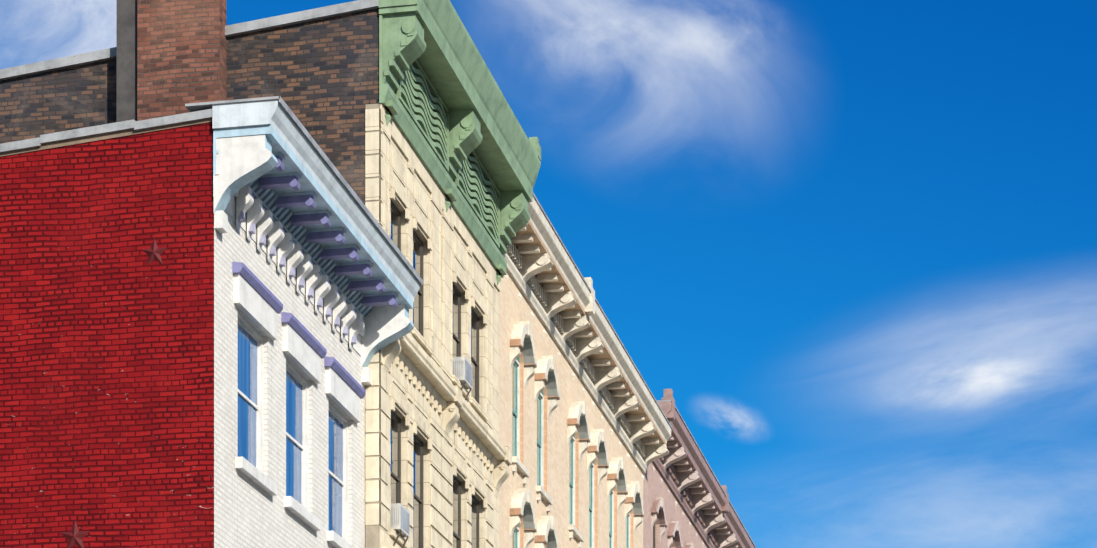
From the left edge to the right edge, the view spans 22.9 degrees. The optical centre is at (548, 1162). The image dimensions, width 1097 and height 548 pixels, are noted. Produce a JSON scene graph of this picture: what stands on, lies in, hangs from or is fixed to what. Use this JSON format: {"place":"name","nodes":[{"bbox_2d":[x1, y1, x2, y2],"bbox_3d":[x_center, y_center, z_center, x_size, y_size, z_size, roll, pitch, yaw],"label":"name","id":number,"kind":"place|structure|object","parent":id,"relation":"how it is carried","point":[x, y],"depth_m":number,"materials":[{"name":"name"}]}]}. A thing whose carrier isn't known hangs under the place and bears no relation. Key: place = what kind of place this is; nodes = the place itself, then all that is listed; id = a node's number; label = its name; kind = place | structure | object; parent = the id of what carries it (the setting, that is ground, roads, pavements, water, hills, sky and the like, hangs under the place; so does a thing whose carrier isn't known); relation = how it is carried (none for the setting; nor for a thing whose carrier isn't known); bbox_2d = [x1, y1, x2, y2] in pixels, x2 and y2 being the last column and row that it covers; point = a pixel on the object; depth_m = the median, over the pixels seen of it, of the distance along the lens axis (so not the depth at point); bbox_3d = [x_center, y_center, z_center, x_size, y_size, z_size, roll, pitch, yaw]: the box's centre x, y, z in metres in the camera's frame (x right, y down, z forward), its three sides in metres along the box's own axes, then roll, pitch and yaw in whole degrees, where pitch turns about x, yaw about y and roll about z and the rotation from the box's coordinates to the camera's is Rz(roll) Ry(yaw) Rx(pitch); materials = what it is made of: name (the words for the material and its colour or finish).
{"place":"outdoors","nodes":[
{"label":"outdoors","id":0,"kind":"place"},
{"bbox_2d":[0,109,365,547],"bbox_3d":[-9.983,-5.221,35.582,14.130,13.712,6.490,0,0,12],"label":"building","id":1,"kind":"structure","parent":0,"point":[177,370],"depth_m":31.41,"materials":[{"name":"red brick"}]},
{"bbox_2d":[185,96,422,384],"bbox_3d":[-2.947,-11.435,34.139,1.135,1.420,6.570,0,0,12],"label":"cornice","id":2,"kind":"structure","parent":1,"relation":"attached to","point":[289,201],"depth_m":33.38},
{"bbox_2d":[0,0,511,547],"bbox_3d":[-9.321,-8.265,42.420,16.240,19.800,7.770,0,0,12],"label":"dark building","id":3,"kind":"structure","parent":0,"point":[438,458],"depth_m":38.16,"materials":[{"name":"beige stone"}]},
{"bbox_2d":[390,356,471,547],"bbox_3d":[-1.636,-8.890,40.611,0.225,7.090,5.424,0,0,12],"label":"air conditioners","id":4,"kind":"object","parent":3,"relation":"attached to","point":[400,512],"depth_m":38.37,"materials":[{"name":"white metal"}]},
{"bbox_2d":[378,0,540,284],"bbox_3d":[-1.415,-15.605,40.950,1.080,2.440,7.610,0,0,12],"label":"cornice","id":5,"kind":"structure","parent":3,"relation":"attached to","point":[445,104],"depth_m":40.45,"materials":[{"name":"green metal"}]},
{"bbox_2d":[0,0,1096,547],"label":"sky","id":6,"kind":"structure","parent":0,"point":[853,243],"materials":[{"name":"blue"}]},
{"bbox_2d":[499,272,643,547],"bbox_3d":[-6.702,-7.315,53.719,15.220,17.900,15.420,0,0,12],"label":"building facade","id":7,"kind":"structure","parent":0,"point":[573,479],"depth_m":49.72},
{"bbox_2d":[503,193,671,480],"bbox_3d":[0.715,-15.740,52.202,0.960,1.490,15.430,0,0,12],"label":"cornice","id":8,"kind":"structure","parent":7,"relation":"attached to","point":[555,286],"depth_m":51.32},
{"bbox_2d":[643,462,707,547],"bbox_3d":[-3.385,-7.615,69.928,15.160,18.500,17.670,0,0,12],"label":"building facade","id":9,"kind":"structure","parent":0,"point":[665,523],"depth_m":62.03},
{"bbox_2d":[653,389,755,547],"bbox_3d":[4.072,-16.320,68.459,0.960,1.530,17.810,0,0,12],"label":"cornice","id":10,"kind":"structure","parent":9,"relation":"attached to","point":[697,489],"depth_m":65.39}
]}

